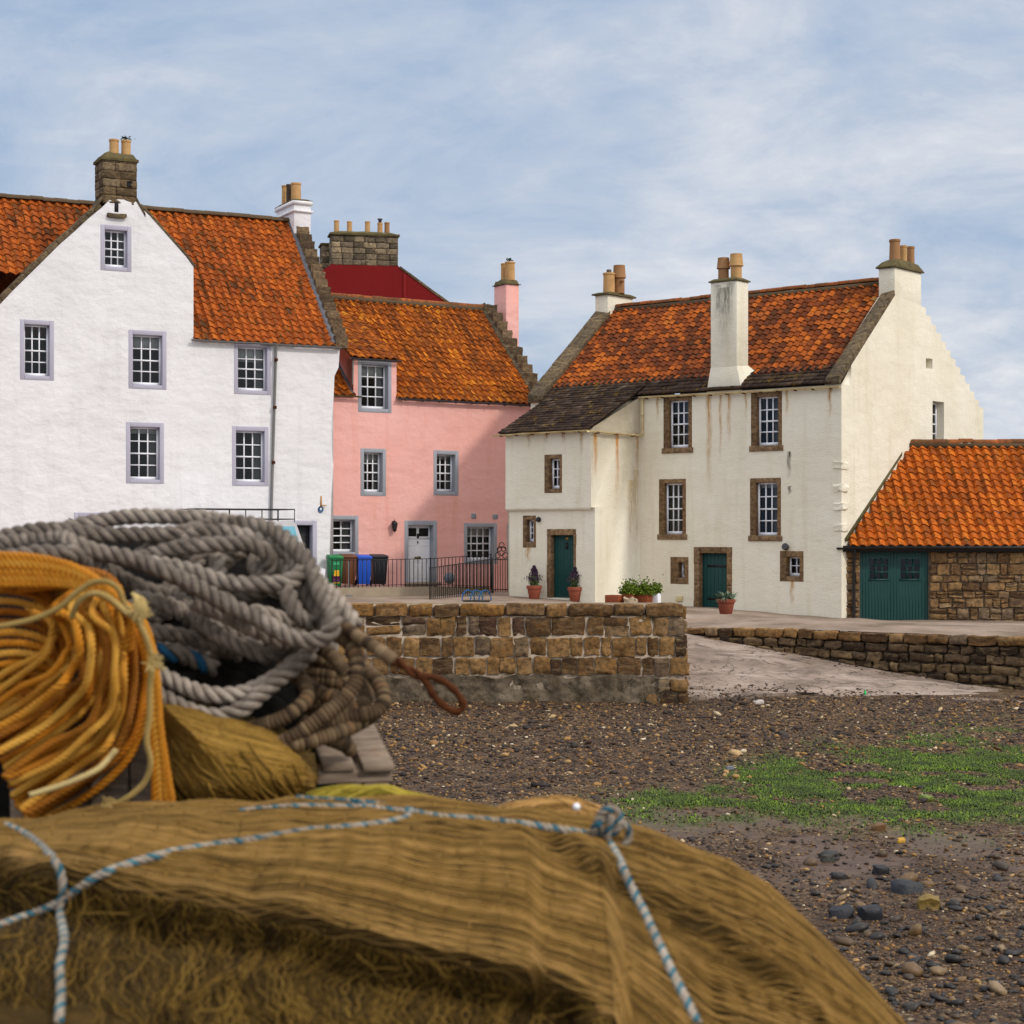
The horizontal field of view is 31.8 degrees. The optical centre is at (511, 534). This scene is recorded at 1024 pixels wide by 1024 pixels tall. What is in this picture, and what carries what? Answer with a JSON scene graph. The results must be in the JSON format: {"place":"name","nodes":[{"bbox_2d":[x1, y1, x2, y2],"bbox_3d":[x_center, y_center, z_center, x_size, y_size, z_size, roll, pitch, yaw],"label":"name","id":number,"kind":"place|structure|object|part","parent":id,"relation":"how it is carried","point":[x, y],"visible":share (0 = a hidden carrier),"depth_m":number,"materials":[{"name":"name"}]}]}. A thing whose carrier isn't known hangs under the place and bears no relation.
{"place":"outdoors","nodes":[
{"label":"outdoors","id":0,"kind":"place"},
{"bbox_2d":[334,586,487,596],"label":"raised path","id":1,"kind":"structure","parent":0,"point":[388,591],"depth_m":61.80,"materials":[{"name":"concrete"}]},
{"bbox_2d":[326,554,343,585],"bbox_3d":[-6.111,1.232,62.019,0.508,1.118,0.660,0,0,-18],"label":"wheelie bin","id":2,"kind":"object","parent":1,"relation":"on","point":[329,557],"visible":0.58,"depth_m":61.78,"materials":[{"name":"green plastic"}]},
{"bbox_2d":[339,554,356,584],"bbox_3d":[-5.737,1.204,62.819,0.550,1.080,0.714,0,0,-18],"label":"wheelie bin","id":3,"kind":"object","parent":1,"relation":"on","point":[350,557],"visible":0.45,"depth_m":62.55,"materials":[{"name":"brown plastic"}]},
{"bbox_2d":[354,554,371,584],"bbox_3d":[-5.221,1.226,63.019,0.534,1.083,0.694,0,0,-18],"label":"wheelie bin","id":4,"kind":"object","parent":1,"relation":"on","point":[361,557],"visible":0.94,"depth_m":62.77,"materials":[{"name":"blue plastic"}]},
{"bbox_2d":[369,554,388,584],"bbox_3d":[-4.723,1.229,63.619,0.575,1.111,0.746,0,0,-18],"label":"wheelie bin","id":5,"kind":"object","parent":1,"relation":"on","point":[383,569],"visible":0.82,"depth_m":63.35,"materials":[{"name":"black plastic"}]},
{"bbox_2d":[331,558,430,587],"bbox_3d":[-4.460,1.312,61.700,3.674,1.059,0.050,0,0,-26],"label":"railing","id":6,"kind":"object","parent":1,"relation":"on","point":[375,585],"visible":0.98,"depth_m":61.57,"materials":[{"name":"black metal"}]},
{"bbox_2d":[444,573,453,583],"bbox_3d":[-2.243,1.554,64.600,0.405,0.408,0.399,0,0,0],"label":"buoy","id":7,"kind":"object","parent":1,"relation":"on","point":[450,578],"visible":0.39,"depth_m":64.47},
{"bbox_2d":[430,553,491,588],"bbox_3d":[-1.790,1.303,63.400,2.794,1.293,0.050,0,0,-41],"label":"railing","id":8,"kind":"object","parent":1,"relation":"on","point":[490,554],"visible":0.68,"depth_m":63.34,"materials":[{"name":"black metal"}]},
{"bbox_2d":[344,591,572,601],"bbox_3d":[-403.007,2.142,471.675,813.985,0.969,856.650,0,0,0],"label":"quay","id":9,"kind":"structure","parent":0,"point":[499,596],"depth_m":59.06,"materials":[{"name":"grey concrete"}]},
{"bbox_2d":[0,136,347,579],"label":"white house","id":10,"kind":"structure","parent":9,"relation":"on","point":[132,375],"depth_m":60.04,"materials":[{"name":"paint"}]},
{"bbox_2d":[20,319,53,380],"bbox_3d":[-15.322,-5.947,57.974,1.081,1.929,0.280,0,0,-27],"label":"window","id":11,"kind":"structure","parent":10,"relation":"in","point":[49,325],"depth_m":58.00,"materials":[{"name":"white paint"}]},
{"bbox_2d":[74,512,97,518],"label":"window","id":12,"kind":"structure","parent":10,"relation":"in","point":[76,514],"depth_m":58.52,"materials":[{"name":"white paint"}]},
{"bbox_2d":[100,224,130,271],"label":"window","id":13,"kind":"structure","parent":10,"relation":"in","point":[123,241],"depth_m":59.19,"materials":[{"name":"white paint"}]},
{"bbox_2d":[126,422,163,483],"bbox_3d":[-12.198,-2.709,59.609,1.276,2.015,0.359,0,0,-27],"label":"window","id":14,"kind":"structure","parent":10,"relation":"in","point":[154,431],"depth_m":59.70,"materials":[{"name":"white paint"}]},
{"bbox_2d":[128,330,165,389],"bbox_3d":[-12.110,-5.793,59.630,1.278,1.934,0.315,0,0,-27],"label":"window","id":15,"kind":"structure","parent":10,"relation":"in","point":[141,340],"depth_m":59.68,"materials":[{"name":"white paint"}]},
{"bbox_2d":[232,426,267,485],"bbox_3d":[-8.961,-2.674,61.258,1.295,2.020,0.359,0,0,-27],"label":"window","id":16,"kind":"structure","parent":10,"relation":"in","point":[259,435],"depth_m":61.35,"materials":[{"name":"white paint"}]},
{"bbox_2d":[234,343,270,394],"bbox_3d":[-8.887,-5.656,61.298,1.314,1.767,0.359,0,0,-27],"label":"window","id":17,"kind":"structure","parent":10,"relation":"in","point":[258,354],"depth_m":61.38,"materials":[{"name":"white paint"}]},
{"bbox_2d":[287,520,316,564],"bbox_3d":[-7.305,0.697,62.112,1.094,2.392,0.375,0,0,-27],"label":"door","id":18,"kind":"structure","parent":10,"relation":"in","point":[307,529],"depth_m":62.19,"materials":[{"name":"black"}]},
{"bbox_2d":[174,508,324,575],"bbox_3d":[-8.620,0.615,59.306,4.634,2.948,1.874,0,0,-27],"label":"van","id":19,"kind":"object","parent":9,"relation":"on","point":[291,527],"visible":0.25,"depth_m":58.95,"materials":[{"name":"white paint"}]},
{"label":"side window","id":20,"kind":"part","parent":19,"relation":"part of","materials":[{"name":"blue glass"}]},
{"bbox_2d":[345,561,352,596],"bbox_3d":[-5.550,1.488,61.100,0.320,1.200,0.312,0,0,0],"label":"pole","id":21,"kind":"object","parent":9,"relation":"on","point":[348,582],"visible":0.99,"depth_m":61.08,"materials":[{"name":"grey metal"}]},
{"bbox_2d":[318,218,448,301],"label":"red house","id":22,"kind":"structure","parent":9,"relation":"on","point":[365,263],"depth_m":84.09,"materials":[{"name":"red painted render"},{"name":"stone"},{"name":"clay"}]},
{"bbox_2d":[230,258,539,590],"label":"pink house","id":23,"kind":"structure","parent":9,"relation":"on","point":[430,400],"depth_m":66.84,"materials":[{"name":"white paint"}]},
{"bbox_2d":[333,515,358,554],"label":"window","id":24,"kind":"structure","parent":23,"relation":"in","point":[348,528],"depth_m":64.69,"materials":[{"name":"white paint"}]},
{"bbox_2d":[360,448,385,495],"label":"window","id":25,"kind":"structure","parent":23,"relation":"in","point":[377,457],"depth_m":65.23,"materials":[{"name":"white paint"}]},
{"bbox_2d":[358,360,391,412],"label":"window","id":26,"kind":"structure","parent":23,"relation":"in","point":[380,371],"depth_m":65.36,"materials":[{"name":"white paint"}]},
{"bbox_2d":[404,520,440,585],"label":"door","id":27,"kind":"structure","parent":23,"relation":"in","point":[420,537],"depth_m":66.29,"materials":[{"name":"white paint"}]},
{"bbox_2d":[433,450,458,495],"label":"window","id":28,"kind":"structure","parent":23,"relation":"in","point":[451,458],"depth_m":66.86,"materials":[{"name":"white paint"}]},
{"bbox_2d":[464,523,496,563],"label":"window","id":29,"kind":"structure","parent":23,"relation":"in","point":[471,530],"depth_m":67.65,"materials":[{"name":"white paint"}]},
{"bbox_2d":[507,523,507,557],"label":"window","id":30,"kind":"structure","parent":23,"relation":"in","point":[507,523],"depth_m":68.03,"materials":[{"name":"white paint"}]},
{"bbox_2d":[429,558,492,598],"bbox_3d":[-1.690,1.454,60.950,0.050,1.306,4.780,0,0,25],"label":"railing","id":31,"kind":"object","parent":9,"relation":"on","point":[491,578],"visible":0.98,"depth_m":60.81,"materials":[{"name":"black metal"}]},
{"bbox_2d":[461,590,491,601],"bbox_3d":[-1.116,1.917,56.700,0.884,0.388,0.450,0,0,12],"label":"creel","id":32,"kind":"object","parent":9,"relation":"on","point":[474,598],"visible":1,"depth_m":56.59,"materials":[{"name":"blue metal"}]},
{"bbox_2d":[492,542,507,592],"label":"garden gate","id":33,"kind":"structure","parent":9,"relation":"on","point":[500,559],"depth_m":63.74,"materials":[{"name":"black metal"}]},
{"bbox_2d":[349,602,678,603],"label":"quay kerb","id":34,"kind":"structure","parent":9,"relation":"on","point":[499,602],"depth_m":44.19,"materials":[{"name":"stone"}]},
{"bbox_2d":[605,595,622,602],"bbox_3d":[2.500,1.579,43.900,0.381,0.232,0.286,0,0,35],"label":"planter box","id":35,"kind":"object","parent":34,"relation":"on","point":[613,598],"visible":0.64,"depth_m":43.77,"materials":[{"name":"brown ceramic"}]},
{"bbox_2d":[617,578,641,602],"bbox_3d":[2.880,1.356,43.897,0.675,0.653,0.483,0,0,55],"label":"planter box","id":36,"kind":"object","parent":34,"relation":"on","point":[628,589],"visible":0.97,"depth_m":43.81,"materials":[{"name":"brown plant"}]},
{"bbox_2d":[623,597,637,602],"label":"shells","id":37,"kind":"object","parent":34,"relation":"on","point":[631,600],"visible":0.81,"depth_m":43.64},
{"bbox_2d":[633,575,660,602],"bbox_3d":[3.215,1.328,43.901,0.878,0.710,0.595,0,0,25],"label":"planter box","id":38,"kind":"object","parent":34,"relation":"on","point":[647,593],"visible":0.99,"depth_m":43.77,"materials":[{"name":"brown plant"}]},
{"bbox_2d":[650,574,663,602],"bbox_3d":[3.502,1.316,43.922,0.503,0.734,0.277,0,0,35],"label":"potted plant","id":39,"kind":"object","parent":34,"relation":"on","point":[656,598],"visible":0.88,"depth_m":43.84,"materials":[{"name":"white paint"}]},
{"bbox_2d":[524,565,542,598],"bbox_3d":[0.660,1.533,58.953,0.695,1.130,0.613,0,0,0],"label":"plant pot","id":40,"kind":"object","parent":9,"relation":"on","point":[534,587],"visible":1,"depth_m":58.88,"materials":[{"name":"ceramic"}]},
{"bbox_2d":[566,566,581,601],"bbox_3d":[2.052,1.577,58.448,0.612,1.161,0.601,0,0,29],"label":"plant pot","id":41,"kind":"object","parent":9,"relation":"on","point":[574,590],"visible":1,"depth_m":58.25,"materials":[{"name":"ceramic"}]},
{"bbox_2d":[493,239,982,631],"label":"cream house","id":42,"kind":"structure","parent":9,"relation":"on","point":[754,460],"depth_m":58.36,"materials":[{"name":"white paint"}]},
{"bbox_2d":[523,515,535,547],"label":"window","id":43,"kind":"structure","parent":42,"relation":"in","point":[528,541],"depth_m":59.73,"materials":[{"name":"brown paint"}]},
{"bbox_2d":[544,454,561,492],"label":"window","id":44,"kind":"structure","parent":42,"relation":"in","point":[549,460],"depth_m":58.93,"materials":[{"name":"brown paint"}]},
{"bbox_2d":[547,529,575,597],"bbox_3d":[1.687,0.931,58.859,1.240,2.253,0.255,0,0,40],"label":"door","id":45,"kind":"structure","parent":42,"relation":"in","point":[560,563],"depth_m":59.00,"materials":[{"name":"teal paint"}]},
{"bbox_2d":[657,479,686,539],"bbox_3d":[5.311,-0.842,59.089,1.175,1.988,0.238,0,0,40],"label":"window","id":46,"kind":"structure","parent":42,"relation":"in","point":[664,533],"depth_m":59.19,"materials":[{"name":"brown paint"}]},
{"bbox_2d":[662,396,692,453],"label":"window","id":47,"kind":"structure","parent":42,"relation":"in","point":[669,447],"depth_m":59.05,"materials":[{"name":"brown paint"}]},
{"bbox_2d":[670,557,687,583],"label":"window","id":48,"kind":"structure","parent":42,"relation":"in","point":[678,565],"depth_m":58.92,"materials":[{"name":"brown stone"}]},
{"bbox_2d":[694,547,731,607],"bbox_3d":[6.550,1.416,58.115,1.488,2.059,0.275,0,0,40],"label":"door","id":49,"kind":"structure","parent":42,"relation":"in","point":[712,565],"depth_m":58.26,"materials":[{"name":"teal paint"}]},
{"bbox_2d":[748,478,781,540],"bbox_3d":[8.063,-0.802,56.832,1.241,1.990,0.317,0,0,40],"label":"window","id":50,"kind":"structure","parent":42,"relation":"in","point":[756,484],"depth_m":56.90,"materials":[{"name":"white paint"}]},
{"bbox_2d":[749,391,782,451],"bbox_3d":[8.092,-3.574,56.808,1.240,1.863,0.317,0,0,40],"label":"window","id":51,"kind":"structure","parent":42,"relation":"in","point":[756,398],"depth_m":56.87,"materials":[{"name":"brown paint"}]},
{"bbox_2d":[780,551,802,581],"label":"window","id":52,"kind":"structure","parent":42,"relation":"in","point":[786,574],"depth_m":56.27,"materials":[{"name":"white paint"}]},
{"bbox_2d":[932,403,936,438],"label":"window","id":53,"kind":"structure","parent":42,"relation":"in","point":[935,404],"depth_m":60.36,"materials":[{"name":"white paint"}]},
{"bbox_2d":[0,0,1023,511],"label":"sky","id":54,"kind":"structure","parent":0,"point":[570,142],"materials":[{"name":"blue"}]},
{"bbox_2d":[374,689,1023,1023],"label":"beach","id":55,"kind":"structure","parent":0,"point":[979,843],"depth_m":25.73,"materials":[{"name":"brown gravel"}]},
{"bbox_2d":[338,602,689,703],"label":"harbour wall","id":56,"kind":"structure","parent":55,"relation":"on","point":[564,652],"depth_m":42.92,"materials":[{"name":"stone"}]},
{"bbox_2d":[372,640,1023,1015],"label":"pebbles","id":57,"kind":"object","parent":55,"relation":"on","point":[643,728],"visible":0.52,"depth_m":32.64,"materials":[{"name":"brown gravel"}]},
{"bbox_2d":[754,699,763,703],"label":"rock","id":58,"kind":"object","parent":55,"relation":"on","point":[760,701],"visible":0.74,"depth_m":42.81,"materials":[{"name":"white stone"}]},
{"bbox_2d":[571,713,1023,843],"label":"seaweed","id":59,"kind":"object","parent":55,"relation":"on","point":[987,801],"visible":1,"depth_m":28.04,"materials":[{"name":"green plant"}]},
{"bbox_2d":[820,854,834,862],"bbox_3d":[3.874,3.993,22.110,0.169,0.160,0.137,0,0,5],"label":"rock","id":60,"kind":"object","parent":55,"relation":"on","point":[828,858],"visible":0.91,"depth_m":22.06,"materials":[{"name":"grey stone"}]},
{"bbox_2d":[831,872,846,879],"bbox_3d":[3.819,3.997,21.021,0.184,0.119,0.147,0,0,-8],"label":"rock","id":61,"kind":"object","parent":55,"relation":"on","point":[838,876],"visible":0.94,"depth_m":20.96,"materials":[{"name":"grey stone"}]},
{"bbox_2d":[828,904,854,918],"bbox_3d":[3.450,3.970,18.857,0.293,0.184,0.236,0,0,3],"label":"rock","id":62,"kind":"object","parent":55,"relation":"on","point":[846,911],"visible":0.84,"depth_m":18.78,"materials":[{"name":"grey stone"}]},
{"bbox_2d":[705,831,1023,1023],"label":"pebbles","id":63,"kind":"object","parent":55,"relation":"on","point":[911,968],"visible":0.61,"depth_m":17.78,"materials":[{"name":"grey stone"}]},
{"bbox_2d":[857,904,882,920],"bbox_3d":[3.725,3.969,18.749,0.264,0.239,0.230,0,0,-10],"label":"rock","id":64,"kind":"object","parent":55,"relation":"on","point":[870,912],"visible":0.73,"depth_m":18.67,"materials":[{"name":"grey stone"}]},
{"bbox_2d":[871,822,885,830],"bbox_3d":[4.931,3.956,24.263,0.204,0.158,0.160,0,0,-16],"label":"rock","id":65,"kind":"object","parent":55,"relation":"on","point":[880,826],"visible":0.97,"depth_m":24.20,"materials":[{"name":"brown stone"}]},
{"bbox_2d":[872,865,889,874],"bbox_3d":[4.363,3.978,21.270,0.205,0.167,0.162,0,0,-3],"label":"rock","id":66,"kind":"object","parent":55,"relation":"on","point":[880,869],"visible":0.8,"depth_m":21.21,"materials":[{"name":"grey stone"}]},
{"bbox_2d":[897,837,905,842],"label":"rock","id":67,"kind":"object","parent":55,"relation":"on","point":[901,839],"visible":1,"depth_m":23.34,"materials":[{"name":"yellow stone"}]},
{"bbox_2d":[890,879,923,894],"bbox_3d":[4.413,3.952,20.110,0.356,0.202,0.309,0,0,-18],"label":"rock","id":68,"kind":"object","parent":55,"relation":"on","point":[902,886],"visible":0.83,"depth_m":20.02,"materials":[{"name":"grey stone"}]},
{"bbox_2d":[918,794,933,800],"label":"rock","id":69,"kind":"object","parent":55,"relation":"on","point":[928,797],"visible":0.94,"depth_m":27.07,"materials":[{"name":"green stone"}]},
{"bbox_2d":[916,893,940,909],"bbox_3d":[4.459,3.946,19.258,0.280,0.215,0.224,0,0,1],"label":"rock","id":70,"kind":"object","parent":55,"relation":"on","point":[924,901],"visible":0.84,"depth_m":19.17,"materials":[{"name":"beige stone"}]},
{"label":"pier","id":71,"kind":"structure","parent":55,"relation":"on","visible":0},
{"bbox_2d":[10,733,151,817],"bbox_3d":[-1.408,1.235,6.320,0.570,1.130,0.640,0,0,0],"label":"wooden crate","id":72,"kind":"object","parent":71,"relation":"on","point":[122,784],"depth_m":6.05,"materials":[{"name":"grey wood"}]},
{"bbox_2d":[0,542,393,817],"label":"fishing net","id":73,"kind":"object","parent":71,"relation":"on","point":[233,673],"visible":0.09,"depth_m":6.50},
{"bbox_2d":[315,699,394,784],"bbox_3d":[-0.898,0.818,6.561,0.825,0.352,0.820,0,0,-13],"label":"pallet","id":74,"kind":"object","parent":71,"relation":"on","point":[370,762],"visible":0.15,"depth_m":6.29,"materials":[{"name":"grey wood"}]},
{"bbox_2d":[0,508,362,719],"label":"rope coil","id":75,"kind":"object","parent":74,"relation":"on","point":[296,636],"visible":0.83,"depth_m":6.19,"materials":[{"name":"grey fabric"}]},
{"bbox_2d":[247,622,466,756],"bbox_3d":[-0.647,0.521,6.156,0.545,0.512,0.974,0,0,-35],"label":"ground rope","id":76,"kind":"object","parent":74,"relation":"on","point":[330,683],"visible":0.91,"depth_m":6.04,"materials":[{"name":"fabric"}]},
{"bbox_2d":[304,784,492,806],"bbox_3d":[-0.351,1.209,5.851,0.951,0.784,0.720,0,0,0],"label":"fishing net","id":77,"kind":"object","parent":71,"relation":"on","point":[349,790],"visible":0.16,"depth_m":5.86,"materials":[{"name":"yellow fabric"}]},
{"bbox_2d":[0,794,906,1023],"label":"fishing net","id":78,"kind":"object","parent":71,"relation":"on","point":[416,918],"visible":0.97,"depth_m":4.62,"materials":[{"name":"brown fabric"}]},
{"bbox_2d":[0,551,175,817],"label":"rope coil","id":79,"kind":"object","parent":78,"relation":"on","point":[47,759],"visible":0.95,"depth_m":5.72,"materials":[{"name":"fabric"}]},
{"bbox_2d":[162,702,318,801],"bbox_3d":[-0.939,0.797,6.040,0.540,0.474,0.641,0,0,0],"label":"fishing net","id":80,"kind":"object","parent":78,"relation":"on","point":[216,757],"visible":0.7,"depth_m":5.80,"materials":[{"name":"yellow fabric"}]},
{"bbox_2d":[0,795,701,1023],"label":"lashing rope","id":81,"kind":"object","parent":78,"relation":"on","point":[608,818],"visible":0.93,"depth_m":4.85,"materials":[{"name":"grey fabric"}]},
{"bbox_2d":[573,803,579,810],"bbox_3d":[0.199,0.839,5.550,0.024,0.024,0.023,0,0,0],"label":"net float","id":82,"kind":"object","parent":78,"relation":"on","point":[576,806],"visible":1,"depth_m":5.54,"materials":[{"name":"white paint"}]},
{"bbox_2d":[498,795,615,816],"bbox_3d":[0.121,1.215,5.748,0.703,0.774,0.722,0,0,0],"label":"fishing net","id":83,"kind":"object","parent":71,"relation":"on","point":[562,803],"visible":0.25,"depth_m":5.68,"materials":[{"name":"fabric"}]},
{"bbox_2d":[685,634,1021,702],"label":"slipway","id":84,"kind":"structure","parent":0,"point":[718,664],"depth_m":46.58,"materials":[{"name":"concrete"}]},
{"bbox_2d":[687,627,1023,689],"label":"retaining wall","id":85,"kind":"structure","parent":84,"relation":"on","point":[995,661],"depth_m":48.02,"materials":[{"name":"stone"}]},
{"bbox_2d":[684,606,1023,636],"bbox_3d":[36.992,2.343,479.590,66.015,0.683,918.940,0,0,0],"label":"road","id":86,"kind":"structure","parent":0,"point":[701,617],"depth_m":52.10,"materials":[{"name":"concrete"}]},
{"bbox_2d":[714,591,739,613],"bbox_3d":[5.214,1.644,43.868,0.721,0.566,0.780,0,0,0],"label":"plant pot","id":87,"kind":"object","parent":86,"relation":"on","point":[726,601],"visible":1,"depth_m":43.75,"materials":[{"name":"ceramic"}]},
{"bbox_2d":[836,439,1023,633],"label":"garage","id":88,"kind":"structure","parent":86,"relation":"on","point":[936,536],"depth_m":55.41,"materials":[{"name":"tile"}]},
{"bbox_2d":[860,552,927,619],"bbox_3d":[11.754,1.483,55.409,2.094,2.260,0.080,0,0,-1],"label":"garage door","id":89,"kind":"structure","parent":88,"relation":"in","point":[894,597],"depth_m":55.39,"materials":[{"name":"teal paint"}]}
]}

